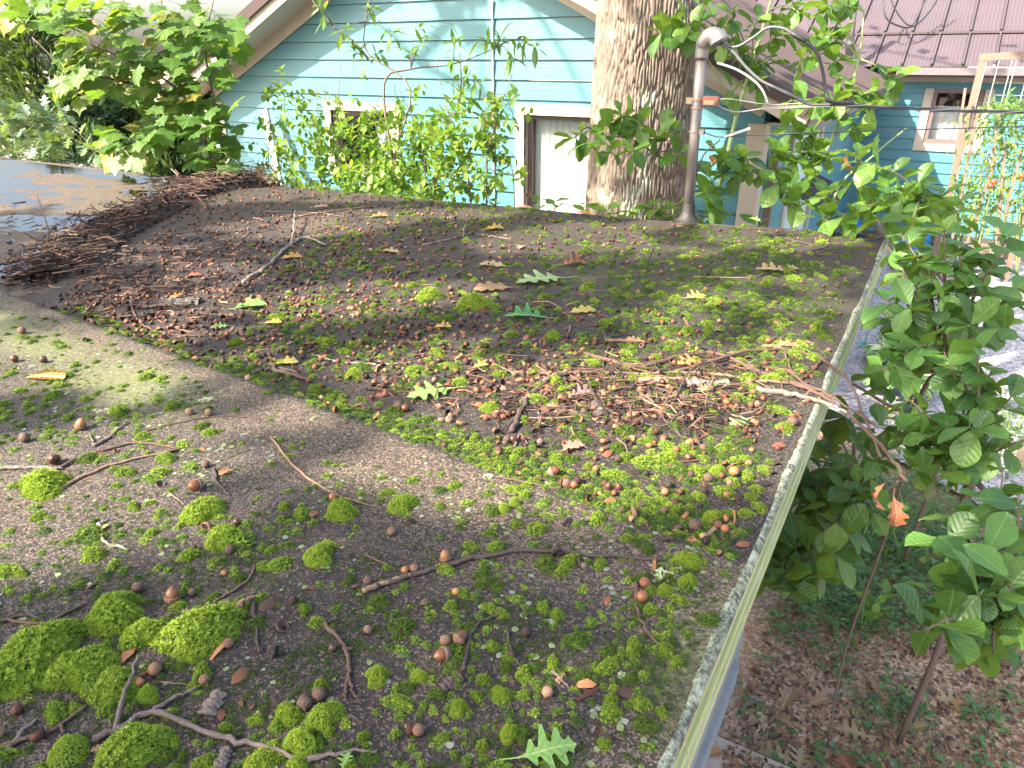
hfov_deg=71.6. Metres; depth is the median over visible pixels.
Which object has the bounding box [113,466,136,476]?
moss cushion
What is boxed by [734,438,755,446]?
moss cushion
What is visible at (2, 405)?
moss cushion
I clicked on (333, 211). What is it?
twig
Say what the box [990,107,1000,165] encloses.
garden stake
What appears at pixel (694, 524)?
acorn cup
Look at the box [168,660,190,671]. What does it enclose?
moss cushion
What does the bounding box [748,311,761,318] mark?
moss cushion
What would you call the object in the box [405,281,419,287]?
moss cushion
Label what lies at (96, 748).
fallen leaf
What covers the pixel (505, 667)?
moss cushion
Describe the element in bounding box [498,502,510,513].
moss cushion
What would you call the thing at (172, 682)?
twig
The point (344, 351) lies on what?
moss cushion
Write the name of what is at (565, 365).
moss cushion
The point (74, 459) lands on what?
twig
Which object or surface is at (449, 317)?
moss cushion
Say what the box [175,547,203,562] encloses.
moss cushion
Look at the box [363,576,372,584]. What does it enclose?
acorn
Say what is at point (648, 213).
plant
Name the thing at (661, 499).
moss cushion
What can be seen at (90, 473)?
twig
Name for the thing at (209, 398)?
lichen rosette
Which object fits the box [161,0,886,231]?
gable house
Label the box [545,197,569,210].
plant
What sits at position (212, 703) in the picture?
bark chip
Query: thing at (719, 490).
moss cushion
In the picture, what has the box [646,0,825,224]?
sassafras sapling
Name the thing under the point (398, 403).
acorn
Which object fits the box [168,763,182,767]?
moss cushion
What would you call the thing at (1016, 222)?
tomato plant
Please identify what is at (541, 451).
moss cushion
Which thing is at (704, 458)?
moss cushion
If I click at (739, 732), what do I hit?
soil litter
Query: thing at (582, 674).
moss cushion
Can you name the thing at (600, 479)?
moss cushion
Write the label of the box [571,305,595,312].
fallen leaf
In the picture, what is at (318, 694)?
acorn
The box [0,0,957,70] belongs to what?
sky
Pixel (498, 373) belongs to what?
moss cushion
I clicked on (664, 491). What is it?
acorn
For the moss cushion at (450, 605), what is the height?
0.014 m
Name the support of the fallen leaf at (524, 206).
on the shed
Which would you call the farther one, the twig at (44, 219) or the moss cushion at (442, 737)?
the twig at (44, 219)
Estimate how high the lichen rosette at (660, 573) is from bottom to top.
0.006 m
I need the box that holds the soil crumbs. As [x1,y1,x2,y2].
[0,176,877,767]
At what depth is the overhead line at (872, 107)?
3.99 m
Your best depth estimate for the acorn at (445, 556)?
1.31 m
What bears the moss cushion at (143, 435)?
on the shed
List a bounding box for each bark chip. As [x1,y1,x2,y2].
[140,303,167,307]
[159,297,201,304]
[196,689,226,717]
[213,745,232,767]
[437,672,463,691]
[555,672,565,683]
[589,399,607,415]
[606,338,629,341]
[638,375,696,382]
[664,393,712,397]
[685,378,729,387]
[762,344,795,348]
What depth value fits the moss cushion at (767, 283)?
2.94 m
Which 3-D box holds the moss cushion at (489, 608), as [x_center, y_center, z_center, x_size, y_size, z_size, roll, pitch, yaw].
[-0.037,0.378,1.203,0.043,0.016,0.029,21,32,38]
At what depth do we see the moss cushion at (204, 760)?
0.94 m
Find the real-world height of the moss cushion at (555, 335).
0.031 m
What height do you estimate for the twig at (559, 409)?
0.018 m
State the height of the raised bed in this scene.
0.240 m
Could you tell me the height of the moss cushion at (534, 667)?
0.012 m
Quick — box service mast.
[675,27,728,222]
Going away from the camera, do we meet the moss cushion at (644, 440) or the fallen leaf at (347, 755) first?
the fallen leaf at (347, 755)
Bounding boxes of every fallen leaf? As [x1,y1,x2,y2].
[26,370,65,379]
[86,744,101,752]
[170,292,184,297]
[185,271,200,276]
[210,322,230,327]
[219,468,233,474]
[230,297,266,308]
[265,318,281,322]
[267,355,297,363]
[276,252,302,258]
[314,203,327,206]
[337,752,352,765]
[371,211,387,216]
[383,247,398,251]
[407,380,463,398]
[435,321,450,326]
[473,360,488,367]
[474,281,507,290]
[480,260,509,266]
[486,222,503,228]
[499,724,576,767]
[505,303,555,317]
[515,204,532,207]
[517,269,576,282]
[547,402,560,406]
[552,252,585,264]
[560,440,582,450]
[570,383,590,394]
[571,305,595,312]
[578,210,591,213]
[625,335,646,341]
[677,353,706,364]
[685,289,706,298]
[697,384,710,391]
[729,414,753,425]
[755,261,785,270]
[777,339,798,346]
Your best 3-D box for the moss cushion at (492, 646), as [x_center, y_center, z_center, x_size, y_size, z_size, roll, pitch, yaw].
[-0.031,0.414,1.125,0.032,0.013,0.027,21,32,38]
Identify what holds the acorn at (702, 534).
on the shed
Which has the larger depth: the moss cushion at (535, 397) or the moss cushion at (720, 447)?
the moss cushion at (535, 397)
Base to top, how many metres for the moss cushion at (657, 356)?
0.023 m
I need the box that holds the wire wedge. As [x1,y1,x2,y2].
[724,127,750,137]
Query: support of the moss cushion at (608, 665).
on the shed
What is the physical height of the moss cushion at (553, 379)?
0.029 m
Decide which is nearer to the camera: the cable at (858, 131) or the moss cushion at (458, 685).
the moss cushion at (458, 685)
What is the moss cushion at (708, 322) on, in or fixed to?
on the shed
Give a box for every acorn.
[10,355,18,361]
[17,326,26,333]
[18,433,29,441]
[39,356,47,362]
[46,453,60,464]
[74,418,86,430]
[132,581,143,592]
[147,662,161,675]
[163,585,180,604]
[187,588,196,595]
[188,478,202,490]
[198,674,208,684]
[201,460,209,467]
[205,408,212,415]
[223,637,233,647]
[224,544,234,553]
[233,518,240,525]
[296,693,311,711]
[312,686,325,701]
[328,643,336,651]
[329,493,336,499]
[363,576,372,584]
[363,625,371,633]
[393,400,402,407]
[401,404,408,411]
[401,566,408,573]
[410,564,418,571]
[412,723,424,736]
[433,646,450,661]
[439,550,450,562]
[440,634,450,645]
[452,587,459,595]
[452,630,467,644]
[503,436,510,441]
[510,435,516,442]
[547,466,560,476]
[562,477,571,487]
[570,481,577,488]
[581,407,587,413]
[581,562,587,568]
[603,482,612,491]
[614,483,623,492]
[636,590,647,601]
[658,378,664,383]
[660,506,667,512]
[661,488,668,495]
[675,524,683,529]
[684,453,692,459]
[685,438,693,444]
[699,532,706,538]
[703,472,713,481]
[723,398,730,404]
[729,466,739,475]
[765,337,771,342]
[787,416,797,425]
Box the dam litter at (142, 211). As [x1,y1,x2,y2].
[1,173,282,285]
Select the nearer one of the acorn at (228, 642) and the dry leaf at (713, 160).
the acorn at (228, 642)
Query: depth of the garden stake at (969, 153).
10.06 m
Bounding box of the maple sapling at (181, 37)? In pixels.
[0,0,258,175]
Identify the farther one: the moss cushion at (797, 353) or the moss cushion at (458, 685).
the moss cushion at (797, 353)
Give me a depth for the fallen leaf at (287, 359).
2.30 m
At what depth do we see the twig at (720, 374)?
2.09 m
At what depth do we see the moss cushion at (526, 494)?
1.50 m
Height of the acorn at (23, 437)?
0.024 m
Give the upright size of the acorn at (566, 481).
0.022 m
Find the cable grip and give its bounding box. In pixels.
[762,105,829,109]
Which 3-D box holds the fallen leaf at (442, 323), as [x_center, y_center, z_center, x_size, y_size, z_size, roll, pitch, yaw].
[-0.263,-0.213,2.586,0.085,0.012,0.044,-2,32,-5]
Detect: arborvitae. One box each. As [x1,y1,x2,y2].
[0,3,140,166]
[19,74,108,162]
[65,94,160,162]
[101,115,220,177]
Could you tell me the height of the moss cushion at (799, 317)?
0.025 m
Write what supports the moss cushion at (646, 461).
on the shed
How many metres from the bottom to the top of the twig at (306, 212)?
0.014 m
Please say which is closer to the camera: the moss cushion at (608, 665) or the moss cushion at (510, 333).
the moss cushion at (608, 665)
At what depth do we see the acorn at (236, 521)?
1.42 m
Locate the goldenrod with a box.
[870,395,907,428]
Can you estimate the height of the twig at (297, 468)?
0.008 m
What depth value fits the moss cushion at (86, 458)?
1.65 m
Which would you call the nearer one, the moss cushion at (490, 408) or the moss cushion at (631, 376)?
the moss cushion at (490, 408)
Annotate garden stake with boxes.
[951,88,966,176]
[951,107,980,237]
[965,157,997,243]
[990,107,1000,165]
[995,141,1006,244]
[997,152,1022,240]
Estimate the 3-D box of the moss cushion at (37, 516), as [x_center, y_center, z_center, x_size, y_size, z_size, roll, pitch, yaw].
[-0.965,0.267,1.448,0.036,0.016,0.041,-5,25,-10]
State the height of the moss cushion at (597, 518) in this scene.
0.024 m
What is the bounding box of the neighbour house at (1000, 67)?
[967,65,1023,143]
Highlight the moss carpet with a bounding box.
[0,188,876,767]
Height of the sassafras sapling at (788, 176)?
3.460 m
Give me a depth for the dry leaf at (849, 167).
3.82 m
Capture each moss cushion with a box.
[0,401,6,407]
[0,561,21,579]
[0,617,85,699]
[0,651,34,701]
[0,745,20,767]
[13,568,29,577]
[17,467,73,502]
[28,510,47,521]
[32,762,48,767]
[39,643,124,693]
[42,389,61,400]
[42,699,67,725]
[45,733,90,767]
[64,371,74,378]
[67,701,83,714]
[70,523,109,544]
[73,452,98,463]
[78,680,100,708]
[79,545,107,564]
[80,589,146,639]
[90,664,145,706]
[93,719,177,767]
[94,699,117,717]
[107,405,130,418]
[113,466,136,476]
[116,617,167,653]
[127,500,139,511]
[131,595,146,605]
[133,431,149,440]
[135,682,159,704]
[136,372,155,381]
[142,527,159,537]
[149,466,172,477]
[149,600,250,663]
[154,452,177,464]
[154,748,178,766]
[161,400,183,411]
[162,707,180,720]
[168,599,186,610]
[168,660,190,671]
[168,734,181,748]
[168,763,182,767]
[175,495,226,525]
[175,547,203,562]
[176,747,189,764]
[189,752,217,767]
[192,421,210,430]
[192,660,212,685]
[200,428,216,436]
[204,522,246,553]
[205,591,221,603]
[217,721,234,733]
[227,337,244,344]
[233,574,247,583]
[242,615,266,631]
[242,747,276,767]
[245,713,264,726]
[248,352,259,360]
[255,560,268,571]
[262,556,292,573]
[263,545,276,554]
[264,739,281,752]
[266,311,287,319]
[268,718,283,736]
[272,752,286,766]
[274,701,305,727]
[277,501,290,511]
[281,726,318,755]
[285,753,310,767]
[293,507,310,522]
[297,603,312,614]
[302,542,333,568]
[305,701,347,733]
[306,383,322,392]
[306,616,324,629]
[310,678,328,694]
[314,734,327,753]
[315,336,338,344]
[321,539,339,547]
[323,726,336,739]
[324,496,359,523]
[326,393,336,400]
[336,347,351,354]
[341,576,357,586]
[341,757,357,767]
[344,366,363,379]
[347,362,369,370]
[354,336,373,343]
[355,730,371,743]
[357,747,380,767]
[364,663,390,689]
[367,592,390,608]
[377,488,396,496]
[379,693,414,713]
[382,405,404,416]
[386,493,419,514]
[386,617,415,640]
[400,677,417,695]
[402,382,423,390]
[403,364,425,375]
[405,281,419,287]
[409,668,430,683]
[414,286,443,300]
[418,415,434,423]
[427,686,447,701]
[428,347,444,356]
[428,364,440,371]
[432,640,442,648]
[432,731,452,744]
[435,562,454,576]
[437,314,458,321]
[438,361,455,369]
[442,600,457,611]
[442,641,470,669]
[447,480,463,489]
[448,698,468,719]
[450,377,468,388]
[451,675,461,689]
[454,622,478,634]
[455,291,495,310]
[456,587,470,598]
[462,540,481,550]
[468,432,480,441]
[469,690,483,703]
[471,348,485,356]
[472,564,490,578]
[473,576,495,589]
[475,673,492,685]
[475,738,488,753]
[478,401,499,413]
[480,601,496,614]
[483,503,501,517]
[485,540,507,552]
[485,639,501,652]
[490,369,508,376]
[490,581,504,592]
[490,685,511,703]
[494,607,510,618]
[496,747,510,761]
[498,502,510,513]
[499,660,513,674]
[499,724,518,745]
[502,329,519,337]
[502,652,515,663]
[503,484,524,492]
[508,496,520,507]
[508,519,522,528]
[509,446,528,456]
[514,688,530,701]
[515,663,531,685]
[516,723,532,746]
[518,489,532,499]
[523,521,550,535]
[527,369,539,376]
[527,662,542,673]
[528,393,549,405]
[531,382,544,388]
[532,554,557,575]
[535,600,550,616]
[536,449,548,455]
[537,293,551,299]
[544,330,562,341]
[545,732,551,741]
[546,684,555,695]
[547,374,566,385]
[547,654,559,675]
[548,454,563,464]
[549,398,559,404]
[550,607,565,620]
[552,561,572,577]
[552,751,574,767]
[554,384,570,394]
[557,669,567,681]
[558,364,571,371]
[559,552,583,565]
[563,454,580,464]
[563,630,588,650]
[567,431,593,443]
[568,414,584,422]
[573,668,591,682]
[578,285,590,291]
[578,337,589,344]
[580,280,596,286]
[580,358,602,367]
[583,462,594,469]
[586,380,601,388]
[588,510,607,526]
[592,556,607,570]
[594,655,619,675]
[595,476,609,482]
[596,644,617,658]
[596,737,611,752]
[597,326,608,332]
[598,318,614,324]
[599,701,622,724]
[600,468,627,480]
[603,691,618,704]
[609,441,625,453]
[610,424,638,436]
[619,451,633,463]
[619,533,635,543]
[622,672,638,685]
[624,635,642,658]
[625,397,642,409]
[627,373,638,381]
[628,599,644,612]
[628,693,653,712]
[630,454,653,468]
[630,572,652,584]
[631,714,660,733]
[632,614,645,625]
[636,436,654,445]
[639,373,653,376]
[640,542,654,554]
[643,603,659,614]
[644,584,656,594]
[648,353,662,359]
[651,450,677,467]
[651,642,673,659]
[653,495,670,504]
[654,290,667,296]
[655,705,668,721]
[656,582,672,596]
[657,440,679,453]
[660,460,688,478]
[662,573,676,582]
[664,372,675,376]
[665,421,681,432]
[667,654,683,670]
[668,294,682,301]
[668,325,681,332]
[668,505,681,513]
[669,593,690,605]
[671,550,702,570]
[677,442,691,454]
[677,572,698,586]
[679,326,695,336]
[679,495,695,502]
[687,463,705,480]
[690,490,705,500]
[691,356,702,363]
[693,444,715,455]
[695,612,721,627]
[696,454,710,463]
[698,319,716,325]
[702,509,723,523]
[703,326,716,333]
[706,296,725,303]
[709,464,728,476]
[712,485,736,500]
[714,443,728,451]
[716,451,730,460]
[719,509,736,517]
[724,424,742,436]
[724,476,739,487]
[725,453,752,465]
[727,522,735,529]
[728,445,745,454]
[729,392,745,401]
[732,357,748,365]
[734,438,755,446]
[736,508,756,518]
[739,372,756,382]
[740,383,760,391]
[740,469,754,483]
[743,491,761,500]
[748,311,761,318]
[748,484,764,493]
[749,501,767,513]
[756,334,769,342]
[757,464,770,475]
[758,372,783,383]
[760,279,773,286]
[764,404,791,415]
[765,317,780,323]
[773,368,787,375]
[774,421,795,433]
[782,266,796,272]
[785,274,802,282]
[787,349,804,359]
[792,314,809,320]
[806,352,823,360]
[809,321,824,331]
[814,332,832,339]
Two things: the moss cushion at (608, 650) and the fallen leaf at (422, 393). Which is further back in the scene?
the fallen leaf at (422, 393)
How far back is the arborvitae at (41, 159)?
22.64 m
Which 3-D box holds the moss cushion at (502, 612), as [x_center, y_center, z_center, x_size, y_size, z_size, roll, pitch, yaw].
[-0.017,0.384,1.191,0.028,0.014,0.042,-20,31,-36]
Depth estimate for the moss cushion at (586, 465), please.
1.63 m
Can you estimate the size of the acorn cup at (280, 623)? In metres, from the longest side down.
0.022 x 0.022 x 0.016 m
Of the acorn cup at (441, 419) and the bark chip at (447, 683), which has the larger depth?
the acorn cup at (441, 419)
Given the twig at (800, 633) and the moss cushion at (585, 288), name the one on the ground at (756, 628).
the twig at (800, 633)
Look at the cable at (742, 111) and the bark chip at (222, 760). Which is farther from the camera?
the cable at (742, 111)
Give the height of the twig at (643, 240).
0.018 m
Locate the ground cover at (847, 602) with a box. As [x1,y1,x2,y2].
[736,404,1023,767]
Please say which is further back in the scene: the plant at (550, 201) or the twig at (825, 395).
the plant at (550, 201)
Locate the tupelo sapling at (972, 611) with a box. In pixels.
[851,216,1023,743]
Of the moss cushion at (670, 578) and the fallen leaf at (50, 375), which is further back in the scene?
the fallen leaf at (50, 375)
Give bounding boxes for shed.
[0,157,888,767]
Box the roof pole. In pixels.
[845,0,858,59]
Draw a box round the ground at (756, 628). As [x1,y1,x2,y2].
[6,70,1023,767]
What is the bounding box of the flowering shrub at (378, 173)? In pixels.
[227,63,533,205]
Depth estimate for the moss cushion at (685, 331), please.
2.43 m
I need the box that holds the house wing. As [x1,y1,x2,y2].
[754,0,1023,240]
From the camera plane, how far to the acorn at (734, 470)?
1.58 m
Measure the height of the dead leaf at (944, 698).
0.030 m
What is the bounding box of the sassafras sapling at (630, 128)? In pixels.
[552,93,688,177]
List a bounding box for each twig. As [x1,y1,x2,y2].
[0,465,63,470]
[0,603,85,648]
[0,704,87,746]
[0,718,37,764]
[1,617,81,624]
[36,193,48,249]
[48,449,176,494]
[54,441,179,469]
[89,421,127,446]
[92,654,377,762]
[96,518,129,549]
[130,299,222,335]
[144,415,260,430]
[159,681,186,684]
[177,200,206,205]
[211,178,275,185]
[212,467,230,495]
[213,564,255,601]
[229,308,316,312]
[235,595,253,608]
[241,210,326,283]
[250,599,260,652]
[268,207,345,216]
[270,436,370,505]
[272,367,306,379]
[288,236,325,248]
[299,206,373,216]
[311,348,412,364]
[323,620,361,703]
[361,548,663,590]
[362,573,410,593]
[365,554,395,570]
[382,390,435,404]
[421,219,511,245]
[461,614,499,670]
[469,265,535,276]
[495,475,559,488]
[496,365,640,374]
[505,628,520,665]
[509,369,586,432]
[513,433,527,447]
[532,401,592,417]
[533,313,600,318]
[538,407,554,426]
[549,419,618,423]
[551,669,568,688]
[579,350,907,481]
[582,366,658,426]
[588,290,650,324]
[602,319,621,365]
[628,234,652,260]
[633,581,657,643]
[634,371,789,383]
[647,385,694,446]
[654,386,715,407]
[670,359,707,407]
[674,344,881,457]
[677,223,767,229]
[694,271,772,278]
[750,400,783,436]
[756,386,848,412]
[762,689,807,702]
[763,233,831,249]
[784,243,831,255]
[799,621,829,634]
[807,730,889,754]
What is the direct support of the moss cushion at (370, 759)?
on the shed
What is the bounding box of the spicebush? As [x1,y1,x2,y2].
[310,0,546,186]
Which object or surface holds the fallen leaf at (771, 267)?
on the shed
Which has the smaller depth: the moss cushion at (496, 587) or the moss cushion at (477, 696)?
the moss cushion at (477, 696)
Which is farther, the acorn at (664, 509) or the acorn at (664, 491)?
the acorn at (664, 491)
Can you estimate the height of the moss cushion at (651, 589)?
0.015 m
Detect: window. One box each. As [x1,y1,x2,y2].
[322,100,415,178]
[912,82,994,153]
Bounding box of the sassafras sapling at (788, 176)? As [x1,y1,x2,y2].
[759,0,920,506]
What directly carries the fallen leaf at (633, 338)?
on the shed
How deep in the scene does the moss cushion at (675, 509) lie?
1.46 m
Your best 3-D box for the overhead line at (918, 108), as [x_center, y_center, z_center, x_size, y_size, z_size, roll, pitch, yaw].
[3.486,-1.773,4.515,4.069,0.118,0.023,-11,27,-22]
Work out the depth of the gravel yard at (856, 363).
7.62 m
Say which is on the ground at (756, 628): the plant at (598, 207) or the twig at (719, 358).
the plant at (598, 207)
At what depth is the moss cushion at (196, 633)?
1.13 m
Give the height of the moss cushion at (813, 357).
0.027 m
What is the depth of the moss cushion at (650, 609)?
1.20 m
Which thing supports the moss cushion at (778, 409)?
on the shed
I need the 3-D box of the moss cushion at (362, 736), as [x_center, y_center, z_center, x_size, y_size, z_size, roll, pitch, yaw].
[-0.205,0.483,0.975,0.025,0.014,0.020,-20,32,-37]
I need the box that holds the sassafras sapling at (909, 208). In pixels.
[798,134,982,569]
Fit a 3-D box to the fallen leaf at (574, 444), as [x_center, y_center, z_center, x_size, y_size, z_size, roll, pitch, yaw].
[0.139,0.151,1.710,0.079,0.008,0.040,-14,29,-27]
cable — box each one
[694,139,719,217]
[704,126,1023,137]
[717,62,768,103]
[718,105,831,112]
[719,43,772,86]
[719,98,802,104]
[721,25,791,48]
[771,85,831,105]
[804,41,853,104]
[882,0,937,28]
[890,0,925,25]
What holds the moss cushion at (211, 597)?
on the shed
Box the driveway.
[2,100,220,178]
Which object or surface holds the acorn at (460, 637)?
on the moss cushion
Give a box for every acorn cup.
[156,480,164,487]
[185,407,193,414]
[200,522,211,530]
[276,619,288,631]
[387,527,395,534]
[420,597,430,604]
[437,417,444,421]
[445,415,453,422]
[456,420,465,425]
[630,506,638,516]
[688,518,701,530]
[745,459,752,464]
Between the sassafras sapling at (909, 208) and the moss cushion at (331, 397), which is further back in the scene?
the sassafras sapling at (909, 208)
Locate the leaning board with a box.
[262,108,283,184]
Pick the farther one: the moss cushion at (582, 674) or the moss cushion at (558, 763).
the moss cushion at (582, 674)
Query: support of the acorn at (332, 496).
on the shed
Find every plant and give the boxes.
[531,195,548,209]
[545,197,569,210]
[572,203,596,214]
[585,202,619,215]
[615,204,650,217]
[637,199,677,219]
[651,207,682,221]
[694,211,728,223]
[740,214,774,226]
[942,168,994,264]
[944,95,1023,248]
[965,87,1023,253]
[992,99,1023,274]
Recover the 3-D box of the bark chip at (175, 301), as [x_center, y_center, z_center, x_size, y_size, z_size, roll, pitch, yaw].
[-1.358,-0.343,2.910,0.153,0.021,0.070,-2,25,-4]
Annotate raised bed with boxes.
[941,235,1023,261]
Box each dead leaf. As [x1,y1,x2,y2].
[710,746,721,756]
[742,692,771,707]
[758,741,807,766]
[772,609,786,619]
[776,712,798,731]
[777,684,799,713]
[787,746,812,767]
[800,687,833,706]
[816,637,825,646]
[820,685,838,696]
[832,750,856,767]
[835,719,881,741]
[865,673,887,697]
[874,716,897,725]
[910,718,929,730]
[935,688,972,706]
[953,697,969,714]
[988,713,1008,729]
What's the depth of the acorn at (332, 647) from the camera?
1.11 m
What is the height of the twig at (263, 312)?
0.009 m
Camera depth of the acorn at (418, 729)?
0.97 m
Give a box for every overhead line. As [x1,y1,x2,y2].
[823,102,1023,113]
[832,104,1016,112]
[832,105,1023,112]
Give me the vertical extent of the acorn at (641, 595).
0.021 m
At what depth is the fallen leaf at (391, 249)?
3.65 m
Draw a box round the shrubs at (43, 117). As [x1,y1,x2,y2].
[0,95,101,168]
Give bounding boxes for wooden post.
[1015,432,1023,470]
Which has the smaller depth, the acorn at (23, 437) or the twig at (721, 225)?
the acorn at (23, 437)
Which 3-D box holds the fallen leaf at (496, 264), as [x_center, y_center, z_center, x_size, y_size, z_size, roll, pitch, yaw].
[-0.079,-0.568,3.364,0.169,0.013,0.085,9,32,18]
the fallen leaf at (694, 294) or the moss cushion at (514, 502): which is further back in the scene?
the fallen leaf at (694, 294)
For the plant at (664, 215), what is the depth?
4.73 m
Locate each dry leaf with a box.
[707,152,716,163]
[841,147,852,169]
[871,483,884,509]
[887,488,908,525]
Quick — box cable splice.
[790,31,806,42]
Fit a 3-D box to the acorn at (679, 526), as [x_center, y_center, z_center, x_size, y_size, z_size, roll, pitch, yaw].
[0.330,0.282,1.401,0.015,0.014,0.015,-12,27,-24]
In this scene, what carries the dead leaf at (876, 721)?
on the ground at (756, 628)
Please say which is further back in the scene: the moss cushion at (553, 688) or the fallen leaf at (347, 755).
the moss cushion at (553, 688)
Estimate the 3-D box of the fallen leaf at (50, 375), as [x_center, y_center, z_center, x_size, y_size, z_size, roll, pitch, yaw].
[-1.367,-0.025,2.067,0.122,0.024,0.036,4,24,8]
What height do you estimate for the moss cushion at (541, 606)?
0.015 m
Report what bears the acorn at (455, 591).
on the shed
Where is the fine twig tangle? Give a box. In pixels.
[0,158,802,462]
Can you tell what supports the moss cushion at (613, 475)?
on the shed
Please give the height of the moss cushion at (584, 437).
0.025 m
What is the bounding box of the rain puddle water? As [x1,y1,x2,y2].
[0,158,81,174]
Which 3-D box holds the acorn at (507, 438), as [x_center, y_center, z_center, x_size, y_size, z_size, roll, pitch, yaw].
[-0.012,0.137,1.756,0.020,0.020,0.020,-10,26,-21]
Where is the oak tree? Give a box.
[585,0,702,221]
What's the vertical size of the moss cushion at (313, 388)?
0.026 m
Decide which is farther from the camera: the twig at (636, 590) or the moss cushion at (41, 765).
the twig at (636, 590)
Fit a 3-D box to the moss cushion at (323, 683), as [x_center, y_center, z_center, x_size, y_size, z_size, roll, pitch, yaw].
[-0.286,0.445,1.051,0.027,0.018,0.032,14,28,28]
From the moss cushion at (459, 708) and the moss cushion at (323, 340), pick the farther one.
the moss cushion at (323, 340)
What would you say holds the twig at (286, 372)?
on the shed
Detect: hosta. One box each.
[858,341,900,361]
[862,374,938,400]
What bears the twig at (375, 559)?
on the shed
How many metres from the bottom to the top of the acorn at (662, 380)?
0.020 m
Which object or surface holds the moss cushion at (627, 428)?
on the shed
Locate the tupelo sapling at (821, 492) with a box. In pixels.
[756,396,909,748]
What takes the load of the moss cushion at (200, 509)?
on the shed
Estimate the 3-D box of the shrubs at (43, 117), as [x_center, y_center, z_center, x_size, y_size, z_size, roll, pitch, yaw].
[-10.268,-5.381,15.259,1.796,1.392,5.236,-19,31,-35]
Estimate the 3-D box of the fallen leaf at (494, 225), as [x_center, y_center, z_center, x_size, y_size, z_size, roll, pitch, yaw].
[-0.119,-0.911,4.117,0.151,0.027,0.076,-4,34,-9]
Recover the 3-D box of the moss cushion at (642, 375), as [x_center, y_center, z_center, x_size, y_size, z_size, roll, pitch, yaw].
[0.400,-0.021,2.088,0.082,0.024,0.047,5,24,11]
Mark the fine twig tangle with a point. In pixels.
(38, 262)
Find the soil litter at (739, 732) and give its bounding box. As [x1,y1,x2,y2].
[722,578,1023,767]
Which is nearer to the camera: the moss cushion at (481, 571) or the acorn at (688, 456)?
the moss cushion at (481, 571)
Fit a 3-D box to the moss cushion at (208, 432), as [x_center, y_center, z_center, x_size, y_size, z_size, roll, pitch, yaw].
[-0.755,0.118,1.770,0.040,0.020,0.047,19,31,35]
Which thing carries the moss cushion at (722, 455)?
on the shed
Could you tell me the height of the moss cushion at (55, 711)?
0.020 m
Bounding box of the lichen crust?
[0,227,840,767]
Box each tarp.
[839,211,861,233]
[893,233,932,253]
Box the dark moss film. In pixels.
[0,199,876,767]
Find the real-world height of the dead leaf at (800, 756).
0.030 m
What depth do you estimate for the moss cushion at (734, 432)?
1.77 m
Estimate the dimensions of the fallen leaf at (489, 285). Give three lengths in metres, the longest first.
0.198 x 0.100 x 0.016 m
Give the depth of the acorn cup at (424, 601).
1.21 m
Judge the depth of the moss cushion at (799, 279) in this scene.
3.00 m
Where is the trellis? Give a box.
[931,51,1023,281]
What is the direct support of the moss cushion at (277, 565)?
on the shed
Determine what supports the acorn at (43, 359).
on the shed
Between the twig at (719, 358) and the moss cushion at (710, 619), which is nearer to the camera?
the moss cushion at (710, 619)
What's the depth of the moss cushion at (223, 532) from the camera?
1.36 m
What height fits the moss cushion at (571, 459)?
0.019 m
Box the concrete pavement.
[705,736,789,767]
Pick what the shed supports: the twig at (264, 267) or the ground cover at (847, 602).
the twig at (264, 267)
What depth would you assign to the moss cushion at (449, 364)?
2.23 m
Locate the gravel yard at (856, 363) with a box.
[828,234,1023,527]
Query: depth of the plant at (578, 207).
5.04 m
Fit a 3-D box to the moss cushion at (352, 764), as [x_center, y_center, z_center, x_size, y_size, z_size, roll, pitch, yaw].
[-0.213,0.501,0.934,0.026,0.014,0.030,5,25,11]
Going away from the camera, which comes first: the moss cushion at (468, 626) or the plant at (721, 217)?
the moss cushion at (468, 626)
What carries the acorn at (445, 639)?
on the moss cushion at (437, 645)
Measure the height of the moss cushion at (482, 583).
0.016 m
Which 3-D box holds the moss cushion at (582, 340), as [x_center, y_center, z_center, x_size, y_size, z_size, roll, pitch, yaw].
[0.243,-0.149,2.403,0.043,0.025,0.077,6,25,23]
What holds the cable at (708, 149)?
attached to the service mast
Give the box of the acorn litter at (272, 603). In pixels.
[0,185,871,767]
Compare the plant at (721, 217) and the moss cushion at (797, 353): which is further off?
the plant at (721, 217)
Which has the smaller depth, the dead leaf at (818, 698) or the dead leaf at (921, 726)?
the dead leaf at (921, 726)
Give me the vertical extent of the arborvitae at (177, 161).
1.983 m
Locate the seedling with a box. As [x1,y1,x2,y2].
[850,579,897,628]
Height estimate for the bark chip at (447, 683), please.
0.010 m
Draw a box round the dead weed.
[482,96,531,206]
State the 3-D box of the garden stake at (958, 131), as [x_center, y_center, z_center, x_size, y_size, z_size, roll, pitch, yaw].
[6.321,-3.544,10.048,0.143,1.193,0.030,14,28,27]
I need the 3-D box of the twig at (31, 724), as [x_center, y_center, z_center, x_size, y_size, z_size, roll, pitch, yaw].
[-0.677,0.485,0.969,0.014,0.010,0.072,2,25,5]
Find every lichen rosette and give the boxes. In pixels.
[198,397,211,402]
[654,567,674,581]
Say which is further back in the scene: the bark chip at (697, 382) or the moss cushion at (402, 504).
the bark chip at (697, 382)
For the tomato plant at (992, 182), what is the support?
on the gravel yard at (856, 363)

